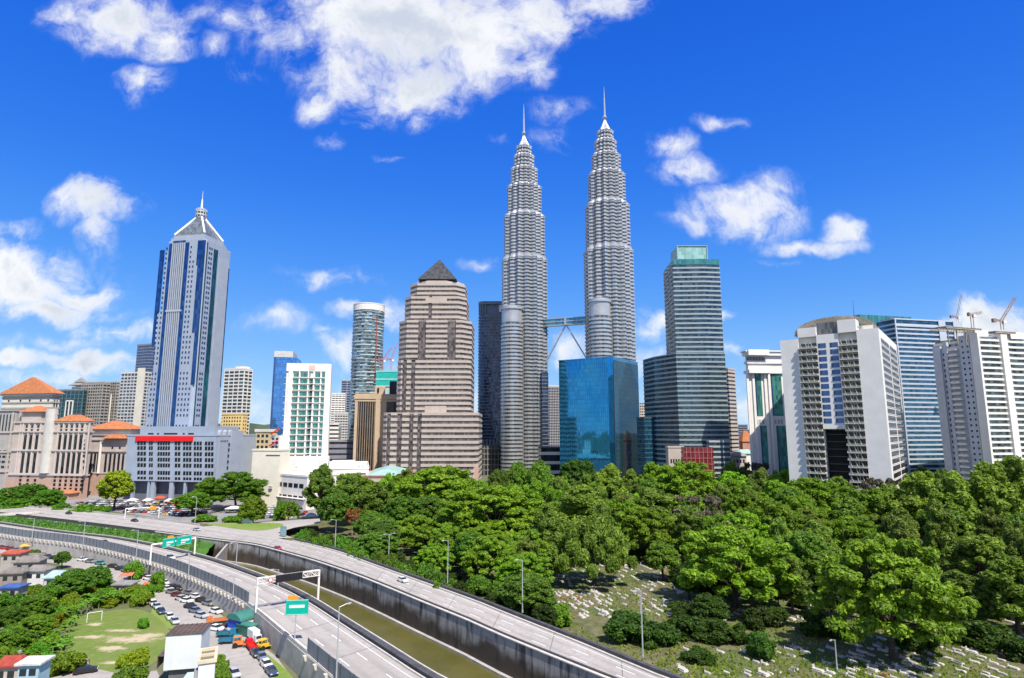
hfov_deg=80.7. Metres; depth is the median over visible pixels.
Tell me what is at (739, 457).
stone house
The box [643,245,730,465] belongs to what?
banded tower
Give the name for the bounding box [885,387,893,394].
window
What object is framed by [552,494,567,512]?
round tree
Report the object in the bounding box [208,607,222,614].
parked car
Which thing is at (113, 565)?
parked car
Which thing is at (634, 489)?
tall tree
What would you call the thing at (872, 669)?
gravestone
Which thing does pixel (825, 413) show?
window
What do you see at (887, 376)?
window
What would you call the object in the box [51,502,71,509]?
green shrub
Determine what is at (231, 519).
green shrub
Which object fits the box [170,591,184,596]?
parked car
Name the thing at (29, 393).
government block
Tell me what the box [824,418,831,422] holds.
window
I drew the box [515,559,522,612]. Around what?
street lamp
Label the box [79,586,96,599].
thicket shrub
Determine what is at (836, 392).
window
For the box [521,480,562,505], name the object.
spreading tree
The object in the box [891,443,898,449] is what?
window
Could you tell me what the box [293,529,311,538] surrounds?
hedge shrub
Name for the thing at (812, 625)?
dark shrub
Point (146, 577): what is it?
parked car
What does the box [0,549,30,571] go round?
house
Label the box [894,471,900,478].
window
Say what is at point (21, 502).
green shrub
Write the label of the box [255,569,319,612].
message gantry
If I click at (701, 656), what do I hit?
dark shrub
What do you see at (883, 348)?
window
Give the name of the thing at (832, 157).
sky
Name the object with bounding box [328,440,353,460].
block
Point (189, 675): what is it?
annex
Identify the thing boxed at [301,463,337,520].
tall tree
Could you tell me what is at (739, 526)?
tall tree
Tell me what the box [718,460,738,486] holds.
tall tree
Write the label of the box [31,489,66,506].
round tree
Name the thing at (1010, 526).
tall tree
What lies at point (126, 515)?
crash barrier
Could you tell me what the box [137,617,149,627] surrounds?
garden shrub
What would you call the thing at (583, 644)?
kerb
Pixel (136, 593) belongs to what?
thicket shrub
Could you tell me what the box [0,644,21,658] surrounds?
spreading tree
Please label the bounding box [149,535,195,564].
sign gantry
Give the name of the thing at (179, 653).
white box building
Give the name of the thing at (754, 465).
bare tree
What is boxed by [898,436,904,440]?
window
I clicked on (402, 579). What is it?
moving car
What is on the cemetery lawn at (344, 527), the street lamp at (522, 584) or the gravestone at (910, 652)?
the gravestone at (910, 652)
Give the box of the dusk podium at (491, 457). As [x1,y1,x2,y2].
[482,444,500,475]
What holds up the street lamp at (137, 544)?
on the road at (373, 665)
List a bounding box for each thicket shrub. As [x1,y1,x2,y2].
[4,622,17,627]
[22,636,46,652]
[22,650,40,655]
[25,641,52,654]
[28,584,41,591]
[40,629,59,638]
[40,633,65,649]
[43,606,67,614]
[49,651,87,676]
[52,614,62,628]
[54,610,70,627]
[58,591,81,604]
[61,597,80,607]
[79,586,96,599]
[90,589,107,607]
[96,584,109,588]
[98,587,117,595]
[99,596,121,608]
[119,583,141,601]
[129,589,151,607]
[130,589,142,604]
[139,584,156,597]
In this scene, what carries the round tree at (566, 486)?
on the cemetery lawn at (344, 527)
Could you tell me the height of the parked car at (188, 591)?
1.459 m
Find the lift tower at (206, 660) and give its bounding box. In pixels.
[194,646,217,677]
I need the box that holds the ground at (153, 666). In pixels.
[0,476,922,677]
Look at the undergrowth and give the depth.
135.13 m
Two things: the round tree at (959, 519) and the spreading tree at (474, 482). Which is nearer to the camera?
the round tree at (959, 519)
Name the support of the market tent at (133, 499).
on the car park
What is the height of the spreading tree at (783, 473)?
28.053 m
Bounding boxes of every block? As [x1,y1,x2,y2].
[0,377,64,418]
[58,389,87,418]
[81,382,110,425]
[107,382,119,421]
[281,363,331,470]
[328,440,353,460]
[330,393,345,422]
[334,412,348,439]
[376,370,397,393]
[636,417,655,475]
[740,349,788,474]
[855,314,910,325]
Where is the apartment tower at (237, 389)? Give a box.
[220,366,252,433]
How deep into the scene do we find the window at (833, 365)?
347.00 m
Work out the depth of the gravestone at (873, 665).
129.19 m
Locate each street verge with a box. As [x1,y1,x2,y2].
[151,608,176,628]
[266,654,292,677]
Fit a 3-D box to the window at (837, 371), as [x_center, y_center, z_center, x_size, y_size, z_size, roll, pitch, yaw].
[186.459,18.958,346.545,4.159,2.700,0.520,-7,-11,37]
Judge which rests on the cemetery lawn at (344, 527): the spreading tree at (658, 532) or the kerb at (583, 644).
the spreading tree at (658, 532)
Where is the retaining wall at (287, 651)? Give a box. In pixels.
[0,534,332,677]
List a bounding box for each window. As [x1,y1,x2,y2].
[7,671,13,677]
[19,669,26,675]
[28,669,35,675]
[148,433,193,434]
[818,343,825,347]
[818,350,826,354]
[819,356,826,361]
[819,363,827,367]
[820,370,827,374]
[820,377,828,381]
[821,384,828,388]
[822,391,829,395]
[822,397,829,401]
[823,404,830,408]
[823,411,830,415]
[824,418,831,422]
[830,342,837,346]
[830,349,838,353]
[831,356,838,360]
[831,363,839,367]
[832,369,839,373]
[832,376,840,380]
[833,383,840,387]
[833,390,841,394]
[834,397,842,401]
[835,404,842,408]
[835,411,843,415]
[836,418,843,422]
[881,338,888,347]
[881,345,889,354]
[882,352,889,360]
[883,359,890,367]
[883,366,891,374]
[884,373,891,380]
[885,380,892,387]
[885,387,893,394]
[886,394,893,400]
[887,401,894,407]
[887,408,894,413]
[888,415,895,420]
[889,423,896,427]
[889,430,896,434]
[890,437,897,441]
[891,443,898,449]
[891,450,898,456]
[892,457,899,463]
[893,384,899,390]
[893,464,900,471]
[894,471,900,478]
[894,478,901,485]
[895,404,901,409]
[897,423,903,427]
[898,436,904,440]
[899,443,905,447]
[900,455,906,460]
[901,461,907,467]
[901,468,907,474]
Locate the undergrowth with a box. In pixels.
[531,556,1023,677]
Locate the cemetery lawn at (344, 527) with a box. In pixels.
[39,504,1023,677]
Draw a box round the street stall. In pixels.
[111,580,140,589]
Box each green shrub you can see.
[0,497,36,508]
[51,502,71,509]
[68,504,95,511]
[87,505,110,512]
[190,514,217,521]
[221,515,242,522]
[272,499,285,520]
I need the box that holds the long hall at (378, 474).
[343,465,412,481]
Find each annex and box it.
[87,421,139,495]
[184,672,193,677]
[540,372,548,445]
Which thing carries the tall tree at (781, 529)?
on the cemetery lawn at (344, 527)
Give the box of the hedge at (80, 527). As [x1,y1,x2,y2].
[0,515,201,551]
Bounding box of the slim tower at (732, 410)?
[726,368,738,451]
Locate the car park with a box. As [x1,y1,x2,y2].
[65,495,317,523]
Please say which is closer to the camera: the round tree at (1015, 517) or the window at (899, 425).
the round tree at (1015, 517)
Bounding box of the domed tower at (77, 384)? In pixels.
[69,377,87,388]
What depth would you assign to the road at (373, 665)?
139.67 m
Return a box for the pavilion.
[538,446,559,475]
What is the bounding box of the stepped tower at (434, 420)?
[382,260,481,481]
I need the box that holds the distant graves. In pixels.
[552,566,1020,677]
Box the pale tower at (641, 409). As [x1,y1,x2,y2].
[639,403,644,416]
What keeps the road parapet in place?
on the retaining wall at (287, 651)
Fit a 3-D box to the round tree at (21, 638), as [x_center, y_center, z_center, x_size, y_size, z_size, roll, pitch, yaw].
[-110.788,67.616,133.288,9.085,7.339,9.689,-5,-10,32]
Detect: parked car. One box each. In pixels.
[72,664,98,675]
[76,557,87,561]
[84,558,95,562]
[94,560,105,564]
[107,563,117,567]
[114,565,123,569]
[142,575,151,579]
[148,599,156,606]
[152,602,161,609]
[156,606,165,614]
[163,585,172,589]
[165,588,177,593]
[165,612,173,619]
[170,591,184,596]
[170,616,179,624]
[172,584,181,590]
[174,594,185,599]
[179,596,193,602]
[183,589,192,594]
[183,602,197,607]
[188,606,202,612]
[189,593,199,597]
[193,611,208,618]
[195,596,205,601]
[201,599,213,606]
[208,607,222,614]
[210,623,223,630]
[221,622,227,629]
[229,666,240,677]
[249,647,259,657]
[255,650,267,660]
[259,657,272,669]
[264,665,278,676]
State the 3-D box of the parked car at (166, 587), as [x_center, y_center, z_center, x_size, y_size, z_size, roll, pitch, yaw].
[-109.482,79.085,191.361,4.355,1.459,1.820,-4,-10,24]
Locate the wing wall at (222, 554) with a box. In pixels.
[215,544,227,560]
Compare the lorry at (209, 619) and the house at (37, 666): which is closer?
the house at (37, 666)
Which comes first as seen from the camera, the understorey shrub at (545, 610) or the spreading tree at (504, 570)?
the understorey shrub at (545, 610)
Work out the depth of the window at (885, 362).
351.05 m
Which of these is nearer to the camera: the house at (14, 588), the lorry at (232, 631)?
the lorry at (232, 631)
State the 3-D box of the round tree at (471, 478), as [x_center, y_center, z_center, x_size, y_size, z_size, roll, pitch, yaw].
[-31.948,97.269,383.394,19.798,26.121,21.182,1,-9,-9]
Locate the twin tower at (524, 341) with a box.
[501,108,548,475]
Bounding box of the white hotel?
[780,307,908,489]
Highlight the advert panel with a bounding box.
[280,526,286,538]
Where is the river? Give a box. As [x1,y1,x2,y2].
[233,563,501,677]
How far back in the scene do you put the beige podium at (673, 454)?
447.63 m
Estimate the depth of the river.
156.49 m
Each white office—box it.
[276,471,344,509]
[293,460,368,474]
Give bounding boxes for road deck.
[0,511,44,519]
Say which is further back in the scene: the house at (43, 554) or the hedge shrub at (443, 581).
the house at (43, 554)
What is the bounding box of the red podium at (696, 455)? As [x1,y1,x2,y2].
[681,447,714,478]
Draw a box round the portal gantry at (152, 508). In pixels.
[124,506,159,518]
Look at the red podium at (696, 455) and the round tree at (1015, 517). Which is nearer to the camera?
the round tree at (1015, 517)
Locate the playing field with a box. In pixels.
[65,609,168,672]
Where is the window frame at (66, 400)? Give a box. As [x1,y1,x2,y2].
[64,400,73,416]
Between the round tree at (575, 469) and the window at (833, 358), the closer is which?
the window at (833, 358)
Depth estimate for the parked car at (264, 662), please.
128.90 m
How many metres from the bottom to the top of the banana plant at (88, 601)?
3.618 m
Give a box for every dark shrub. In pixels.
[668,613,709,643]
[679,645,717,665]
[704,618,747,644]
[797,609,849,636]
[894,633,940,651]
[959,620,1019,653]
[1001,636,1023,661]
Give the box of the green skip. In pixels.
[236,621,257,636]
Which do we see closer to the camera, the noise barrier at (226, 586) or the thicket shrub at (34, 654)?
the thicket shrub at (34, 654)
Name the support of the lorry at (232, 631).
on the side street
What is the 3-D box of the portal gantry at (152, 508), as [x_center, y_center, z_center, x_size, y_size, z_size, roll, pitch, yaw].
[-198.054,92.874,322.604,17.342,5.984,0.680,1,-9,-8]
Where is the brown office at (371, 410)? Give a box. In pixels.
[353,381,396,469]
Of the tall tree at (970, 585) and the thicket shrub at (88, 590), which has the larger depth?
the thicket shrub at (88, 590)
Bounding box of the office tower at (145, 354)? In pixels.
[135,343,154,372]
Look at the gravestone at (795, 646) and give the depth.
140.68 m
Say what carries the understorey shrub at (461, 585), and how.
on the cemetery lawn at (344, 527)
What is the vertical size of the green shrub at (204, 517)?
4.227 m
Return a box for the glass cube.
[558,357,639,484]
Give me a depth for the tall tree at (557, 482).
320.58 m
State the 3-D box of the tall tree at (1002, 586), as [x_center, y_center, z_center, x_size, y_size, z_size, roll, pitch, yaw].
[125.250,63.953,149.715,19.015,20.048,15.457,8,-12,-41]
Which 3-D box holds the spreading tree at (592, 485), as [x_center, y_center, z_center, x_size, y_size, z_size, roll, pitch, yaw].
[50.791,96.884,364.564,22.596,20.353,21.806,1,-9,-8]
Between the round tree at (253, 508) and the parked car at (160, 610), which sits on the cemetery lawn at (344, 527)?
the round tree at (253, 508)
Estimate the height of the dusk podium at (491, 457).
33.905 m
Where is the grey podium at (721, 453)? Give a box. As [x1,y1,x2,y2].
[706,440,730,477]
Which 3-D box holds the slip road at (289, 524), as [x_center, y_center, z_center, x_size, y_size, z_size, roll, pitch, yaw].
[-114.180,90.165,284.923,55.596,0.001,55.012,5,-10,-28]
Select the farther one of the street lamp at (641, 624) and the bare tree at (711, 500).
the bare tree at (711, 500)
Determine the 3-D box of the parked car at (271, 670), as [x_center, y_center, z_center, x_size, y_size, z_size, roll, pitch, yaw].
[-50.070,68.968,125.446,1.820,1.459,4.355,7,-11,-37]
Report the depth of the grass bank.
267.32 m
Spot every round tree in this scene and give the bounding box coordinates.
[0,487,13,502]
[0,605,29,628]
[0,626,36,654]
[8,484,48,499]
[15,613,55,635]
[19,593,58,614]
[29,549,41,552]
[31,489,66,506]
[51,568,97,594]
[53,551,71,568]
[82,565,112,585]
[95,470,135,510]
[169,492,213,513]
[237,496,267,522]
[316,493,356,532]
[349,531,400,554]
[350,512,384,535]
[359,515,401,534]
[364,522,401,539]
[380,495,423,538]
[411,495,444,520]
[432,524,470,541]
[451,531,489,574]
[454,472,472,481]
[488,469,509,486]
[495,573,557,614]
[507,460,527,486]
[525,459,551,488]
[540,482,569,495]
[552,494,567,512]
[559,459,596,484]
[611,492,638,511]
[637,478,661,489]
[644,540,680,580]
[671,569,701,599]
[677,504,703,511]
[689,592,729,619]
[737,466,752,475]
[774,486,808,508]
[787,529,831,579]
[915,509,976,559]
[1007,513,1023,524]
[1020,544,1023,560]
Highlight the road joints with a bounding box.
[8,508,622,676]
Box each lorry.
[206,616,227,622]
[216,627,237,637]
[218,634,240,644]
[245,637,257,649]
[247,626,261,641]
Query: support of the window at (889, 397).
in the white hotel
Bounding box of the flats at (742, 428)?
[738,424,747,449]
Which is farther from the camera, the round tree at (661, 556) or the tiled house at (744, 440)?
the tiled house at (744, 440)
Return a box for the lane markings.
[5,507,654,677]
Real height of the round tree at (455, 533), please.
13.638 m
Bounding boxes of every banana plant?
[47,641,59,651]
[48,628,63,634]
[51,643,69,650]
[55,638,69,650]
[59,624,74,637]
[60,639,75,650]
[61,619,77,632]
[63,634,74,646]
[66,615,81,626]
[82,599,95,612]
[87,597,101,609]
[112,591,122,604]
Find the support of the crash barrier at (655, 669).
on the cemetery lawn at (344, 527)
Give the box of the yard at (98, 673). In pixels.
[53,669,159,677]
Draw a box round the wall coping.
[155,531,610,677]
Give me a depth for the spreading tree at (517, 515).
251.50 m
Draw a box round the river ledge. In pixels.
[227,560,511,677]
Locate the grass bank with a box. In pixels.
[0,516,214,554]
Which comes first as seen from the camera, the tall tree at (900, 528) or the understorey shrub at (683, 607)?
the understorey shrub at (683, 607)
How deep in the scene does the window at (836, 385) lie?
345.14 m
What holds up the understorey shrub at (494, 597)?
on the cemetery lawn at (344, 527)
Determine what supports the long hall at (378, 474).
on the cemetery lawn at (344, 527)
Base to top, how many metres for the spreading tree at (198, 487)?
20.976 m
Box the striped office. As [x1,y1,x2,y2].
[875,318,962,473]
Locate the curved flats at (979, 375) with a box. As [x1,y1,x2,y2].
[929,326,1023,480]
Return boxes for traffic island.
[208,523,283,530]
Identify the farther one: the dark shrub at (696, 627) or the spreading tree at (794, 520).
the spreading tree at (794, 520)
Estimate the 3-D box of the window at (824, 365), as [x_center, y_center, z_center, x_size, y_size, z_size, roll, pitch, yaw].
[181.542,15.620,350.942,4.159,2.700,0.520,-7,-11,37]
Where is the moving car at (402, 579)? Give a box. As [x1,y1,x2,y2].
[397,576,408,582]
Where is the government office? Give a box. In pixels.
[5,406,95,499]
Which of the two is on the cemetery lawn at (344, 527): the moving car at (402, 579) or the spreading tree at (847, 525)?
the spreading tree at (847, 525)
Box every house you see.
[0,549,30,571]
[0,567,29,585]
[0,583,31,594]
[0,654,27,677]
[11,555,49,566]
[14,655,55,677]
[27,564,55,586]
[29,553,46,555]
[41,570,65,585]
[269,428,284,447]
[730,451,746,467]
[738,449,750,469]
[739,431,749,449]
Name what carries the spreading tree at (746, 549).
on the cemetery lawn at (344, 527)
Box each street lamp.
[132,530,138,559]
[182,553,189,577]
[226,574,234,597]
[335,602,350,677]
[441,540,447,582]
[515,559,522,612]
[633,590,643,657]
[829,639,837,670]
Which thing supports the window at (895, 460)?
in the white hotel
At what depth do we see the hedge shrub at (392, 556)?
209.83 m
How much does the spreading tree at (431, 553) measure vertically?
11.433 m
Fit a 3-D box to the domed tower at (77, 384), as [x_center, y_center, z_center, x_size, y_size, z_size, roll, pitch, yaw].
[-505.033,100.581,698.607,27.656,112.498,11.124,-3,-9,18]
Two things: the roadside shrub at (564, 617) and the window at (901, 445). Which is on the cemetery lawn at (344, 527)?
the roadside shrub at (564, 617)
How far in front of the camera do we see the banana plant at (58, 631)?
142.21 m
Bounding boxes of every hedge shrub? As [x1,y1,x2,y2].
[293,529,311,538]
[301,534,313,542]
[311,535,323,544]
[319,535,334,547]
[331,535,351,548]
[343,542,352,550]
[347,540,364,555]
[354,550,372,560]
[371,549,386,562]
[382,552,397,564]
[387,560,403,568]
[399,563,416,574]
[416,562,432,577]
[426,567,446,581]
[432,577,459,589]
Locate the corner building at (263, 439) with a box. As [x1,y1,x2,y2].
[255,429,278,448]
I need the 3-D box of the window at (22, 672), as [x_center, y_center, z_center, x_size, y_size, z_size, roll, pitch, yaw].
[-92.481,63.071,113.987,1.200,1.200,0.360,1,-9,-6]
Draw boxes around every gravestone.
[677,663,688,672]
[756,667,770,676]
[790,643,800,648]
[800,648,810,653]
[811,664,824,672]
[825,667,835,674]
[856,647,866,653]
[865,661,877,667]
[865,663,879,672]
[877,646,887,652]
[894,663,907,671]
[901,660,913,665]
[903,649,915,654]
[915,664,926,669]
[951,658,964,665]
[964,646,977,653]
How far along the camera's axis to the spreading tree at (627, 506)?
242.42 m
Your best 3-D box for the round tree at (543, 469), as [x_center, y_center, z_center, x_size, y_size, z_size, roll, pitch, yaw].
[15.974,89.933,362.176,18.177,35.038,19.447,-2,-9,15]
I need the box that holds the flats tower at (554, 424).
[548,385,559,445]
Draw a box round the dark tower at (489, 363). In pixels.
[477,301,501,443]
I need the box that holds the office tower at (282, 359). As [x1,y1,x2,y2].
[270,351,300,434]
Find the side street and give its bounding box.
[0,549,283,677]
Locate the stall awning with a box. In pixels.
[118,572,134,578]
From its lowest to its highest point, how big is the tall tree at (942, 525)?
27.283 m
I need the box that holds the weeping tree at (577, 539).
[546,510,637,585]
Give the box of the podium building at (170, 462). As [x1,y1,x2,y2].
[125,426,256,501]
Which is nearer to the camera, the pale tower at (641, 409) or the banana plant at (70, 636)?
the banana plant at (70, 636)
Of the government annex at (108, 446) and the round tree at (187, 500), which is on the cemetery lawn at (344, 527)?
the round tree at (187, 500)
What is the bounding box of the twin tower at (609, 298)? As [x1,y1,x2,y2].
[583,93,636,361]
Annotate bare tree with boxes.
[344,509,361,536]
[672,494,724,524]
[742,462,768,477]
[861,477,894,490]
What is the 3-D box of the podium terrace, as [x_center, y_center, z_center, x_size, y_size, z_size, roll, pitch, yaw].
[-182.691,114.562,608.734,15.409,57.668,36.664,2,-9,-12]
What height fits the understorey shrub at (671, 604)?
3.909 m
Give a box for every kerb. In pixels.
[0,521,446,677]
[292,540,668,677]
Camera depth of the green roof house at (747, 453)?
551.77 m
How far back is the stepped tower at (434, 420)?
503.48 m
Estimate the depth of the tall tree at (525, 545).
198.71 m
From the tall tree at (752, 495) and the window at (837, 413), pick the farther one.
the window at (837, 413)
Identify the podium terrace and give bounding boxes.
[329,423,341,439]
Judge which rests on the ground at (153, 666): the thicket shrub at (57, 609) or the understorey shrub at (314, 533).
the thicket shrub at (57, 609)
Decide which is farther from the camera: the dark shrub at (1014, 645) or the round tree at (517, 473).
the round tree at (517, 473)
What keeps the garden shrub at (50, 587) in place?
on the ground at (153, 666)
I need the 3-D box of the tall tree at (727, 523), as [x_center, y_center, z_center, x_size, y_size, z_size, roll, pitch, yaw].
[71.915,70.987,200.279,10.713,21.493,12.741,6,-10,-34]
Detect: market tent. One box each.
[126,498,138,502]
[225,506,238,509]
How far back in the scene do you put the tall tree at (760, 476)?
352.53 m
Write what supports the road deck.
on the grass bank
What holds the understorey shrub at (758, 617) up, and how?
on the cemetery lawn at (344, 527)
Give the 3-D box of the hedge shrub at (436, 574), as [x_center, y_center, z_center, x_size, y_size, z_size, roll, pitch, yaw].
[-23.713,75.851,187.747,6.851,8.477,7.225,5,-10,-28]
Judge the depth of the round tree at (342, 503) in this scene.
297.89 m
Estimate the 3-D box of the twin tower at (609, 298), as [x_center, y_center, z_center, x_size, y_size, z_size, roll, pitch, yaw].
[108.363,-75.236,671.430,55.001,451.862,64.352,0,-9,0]
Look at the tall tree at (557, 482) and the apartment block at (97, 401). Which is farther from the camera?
the apartment block at (97, 401)
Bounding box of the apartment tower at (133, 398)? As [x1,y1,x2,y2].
[117,368,152,425]
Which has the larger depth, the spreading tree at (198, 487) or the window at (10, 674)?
the spreading tree at (198, 487)
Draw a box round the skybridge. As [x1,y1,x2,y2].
[543,316,585,362]
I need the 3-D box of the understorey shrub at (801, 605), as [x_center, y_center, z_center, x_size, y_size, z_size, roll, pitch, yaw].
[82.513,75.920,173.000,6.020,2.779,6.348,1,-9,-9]
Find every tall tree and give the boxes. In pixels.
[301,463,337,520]
[334,472,365,525]
[357,482,392,515]
[397,468,412,478]
[485,505,510,530]
[489,481,498,485]
[515,536,542,565]
[530,502,564,547]
[544,475,565,498]
[556,484,607,528]
[561,475,570,488]
[568,479,576,485]
[579,473,591,485]
[590,502,614,564]
[591,485,608,500]
[593,463,628,499]
[611,493,634,520]
[621,487,680,542]
[622,469,636,484]
[623,482,632,492]
[628,484,643,494]
[672,507,706,553]
[686,486,704,503]
[701,494,721,511]
[712,483,730,514]
[716,521,742,553]
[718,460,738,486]
[736,489,756,508]
[736,524,752,542]
[741,480,759,492]
[748,467,769,491]
[766,516,792,551]
[770,556,814,614]
[797,508,824,529]
[802,519,841,553]
[804,550,840,579]
[826,476,852,492]
[828,496,873,527]
[869,499,891,527]
[876,512,902,555]
[880,483,904,499]
[884,470,934,519]
[888,517,928,560]
[889,507,922,555]
[898,489,920,538]
[916,466,927,472]
[921,470,981,536]
[921,499,958,573]
[934,469,947,479]
[938,569,994,620]
[939,530,1016,584]
[967,460,1023,527]
[974,506,1008,551]
[977,554,1023,635]
[983,455,1023,514]
[1000,512,1022,516]
[1001,519,1023,551]
[1003,529,1023,559]
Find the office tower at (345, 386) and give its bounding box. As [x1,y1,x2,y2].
[341,380,350,412]
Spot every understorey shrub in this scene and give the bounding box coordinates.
[309,528,318,536]
[396,551,406,561]
[403,559,417,571]
[446,573,462,581]
[453,580,467,592]
[467,588,478,594]
[486,592,500,604]
[531,604,558,624]
[666,600,680,610]
[667,566,682,581]
[670,601,692,617]
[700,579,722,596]
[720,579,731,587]
[741,605,774,631]
[768,606,790,626]
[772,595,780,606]
[786,600,810,607]
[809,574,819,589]
[816,602,836,615]
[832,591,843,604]
[940,634,969,645]
[992,616,1007,620]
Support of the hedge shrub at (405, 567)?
on the cemetery lawn at (344, 527)
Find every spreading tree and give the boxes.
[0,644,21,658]
[191,477,224,507]
[202,471,269,509]
[277,501,300,519]
[335,473,351,486]
[361,478,373,487]
[380,472,396,484]
[386,475,412,497]
[391,466,476,510]
[397,514,430,542]
[399,516,442,547]
[412,543,455,570]
[429,524,474,562]
[435,484,544,537]
[459,534,516,578]
[468,479,487,487]
[469,523,514,551]
[492,551,554,585]
[500,528,542,547]
[505,528,550,562]
[507,484,528,495]
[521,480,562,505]
[540,500,569,532]
[588,483,606,497]
[605,499,652,543]
[621,506,678,560]
[634,461,674,493]
[649,461,719,495]
[671,491,704,510]
[677,524,799,608]
[700,512,740,544]
[715,471,747,493]
[720,478,751,503]
[721,494,764,514]
[725,509,774,538]
[739,543,787,570]
[741,497,805,539]
[758,479,785,498]
[766,477,846,520]
[768,468,789,483]
[772,495,828,528]
[773,477,787,483]
[804,532,981,659]
[824,514,861,539]
[827,485,894,522]
[828,516,879,556]
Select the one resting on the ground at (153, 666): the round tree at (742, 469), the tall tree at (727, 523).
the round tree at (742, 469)
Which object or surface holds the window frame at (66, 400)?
in the office block at (72, 401)
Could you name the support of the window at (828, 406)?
in the white hotel
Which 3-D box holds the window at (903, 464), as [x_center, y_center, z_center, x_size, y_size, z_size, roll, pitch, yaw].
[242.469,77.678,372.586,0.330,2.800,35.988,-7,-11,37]
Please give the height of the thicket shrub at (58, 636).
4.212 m
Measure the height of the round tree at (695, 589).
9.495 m
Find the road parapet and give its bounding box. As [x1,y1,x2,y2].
[248,602,306,654]
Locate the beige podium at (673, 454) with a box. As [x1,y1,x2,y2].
[665,446,683,466]
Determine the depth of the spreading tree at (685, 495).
311.15 m
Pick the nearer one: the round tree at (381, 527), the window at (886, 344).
the round tree at (381, 527)
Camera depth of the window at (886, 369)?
349.81 m
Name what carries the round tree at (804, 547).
on the cemetery lawn at (344, 527)
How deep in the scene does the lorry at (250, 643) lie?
140.50 m
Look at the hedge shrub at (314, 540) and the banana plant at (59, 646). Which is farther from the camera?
the hedge shrub at (314, 540)
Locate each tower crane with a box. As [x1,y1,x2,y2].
[378,347,391,369]
[386,345,396,364]
[950,295,961,320]
[967,311,982,327]
[991,296,1016,329]
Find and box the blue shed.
[226,608,253,629]
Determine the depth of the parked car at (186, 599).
177.53 m
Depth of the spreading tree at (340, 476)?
406.37 m
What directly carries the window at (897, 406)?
in the white hotel
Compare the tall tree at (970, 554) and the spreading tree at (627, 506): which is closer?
the tall tree at (970, 554)
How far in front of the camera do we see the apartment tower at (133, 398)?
621.57 m
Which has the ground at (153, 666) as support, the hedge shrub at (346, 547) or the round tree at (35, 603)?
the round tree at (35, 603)
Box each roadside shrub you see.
[465,574,493,594]
[487,580,505,603]
[512,594,543,616]
[547,603,571,626]
[601,610,646,642]
[636,620,681,649]
[744,631,776,659]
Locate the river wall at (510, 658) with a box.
[155,532,601,677]
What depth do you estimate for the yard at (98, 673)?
124.52 m
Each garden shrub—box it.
[0,591,9,607]
[6,593,27,605]
[36,582,60,604]
[111,664,150,677]
[115,652,128,666]
[121,647,150,666]
[123,560,145,579]
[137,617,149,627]
[149,572,165,592]
[215,654,229,673]
[215,664,230,677]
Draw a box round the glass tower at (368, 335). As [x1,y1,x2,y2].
[348,302,384,439]
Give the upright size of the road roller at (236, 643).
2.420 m
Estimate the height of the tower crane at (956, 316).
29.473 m
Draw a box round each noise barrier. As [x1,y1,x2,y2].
[0,526,248,607]
[302,638,358,677]
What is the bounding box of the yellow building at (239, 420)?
[222,413,247,433]
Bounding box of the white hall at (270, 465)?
[251,448,290,506]
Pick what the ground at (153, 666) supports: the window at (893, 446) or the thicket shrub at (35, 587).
the thicket shrub at (35, 587)
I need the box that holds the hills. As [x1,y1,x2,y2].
[218,423,748,433]
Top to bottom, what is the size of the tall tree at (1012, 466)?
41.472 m
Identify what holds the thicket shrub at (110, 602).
on the ground at (153, 666)
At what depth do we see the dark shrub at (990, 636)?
139.56 m
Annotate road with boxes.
[0,507,659,677]
[0,525,419,677]
[204,518,320,537]
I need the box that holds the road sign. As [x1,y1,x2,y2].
[285,596,308,638]
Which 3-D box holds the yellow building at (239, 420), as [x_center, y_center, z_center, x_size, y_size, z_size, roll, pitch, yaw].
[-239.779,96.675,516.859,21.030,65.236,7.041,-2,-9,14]
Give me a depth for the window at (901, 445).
372.51 m
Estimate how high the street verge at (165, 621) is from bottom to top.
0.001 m
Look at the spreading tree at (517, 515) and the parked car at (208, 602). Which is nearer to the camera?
the parked car at (208, 602)
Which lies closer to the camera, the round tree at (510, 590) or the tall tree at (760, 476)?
the round tree at (510, 590)
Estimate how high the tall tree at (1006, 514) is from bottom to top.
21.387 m
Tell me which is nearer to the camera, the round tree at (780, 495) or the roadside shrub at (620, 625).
the roadside shrub at (620, 625)
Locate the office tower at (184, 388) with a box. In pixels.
[145,195,230,425]
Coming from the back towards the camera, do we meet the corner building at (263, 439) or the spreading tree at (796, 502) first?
the corner building at (263, 439)
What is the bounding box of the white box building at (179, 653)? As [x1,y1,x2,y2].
[157,622,211,677]
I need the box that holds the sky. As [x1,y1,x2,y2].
[0,0,1023,533]
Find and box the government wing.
[0,409,22,488]
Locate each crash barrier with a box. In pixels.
[0,512,617,677]
[0,522,441,677]
[23,505,199,525]
[293,538,685,677]
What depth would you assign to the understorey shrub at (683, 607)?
159.92 m
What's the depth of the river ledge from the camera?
165.80 m
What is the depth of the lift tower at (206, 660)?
105.34 m

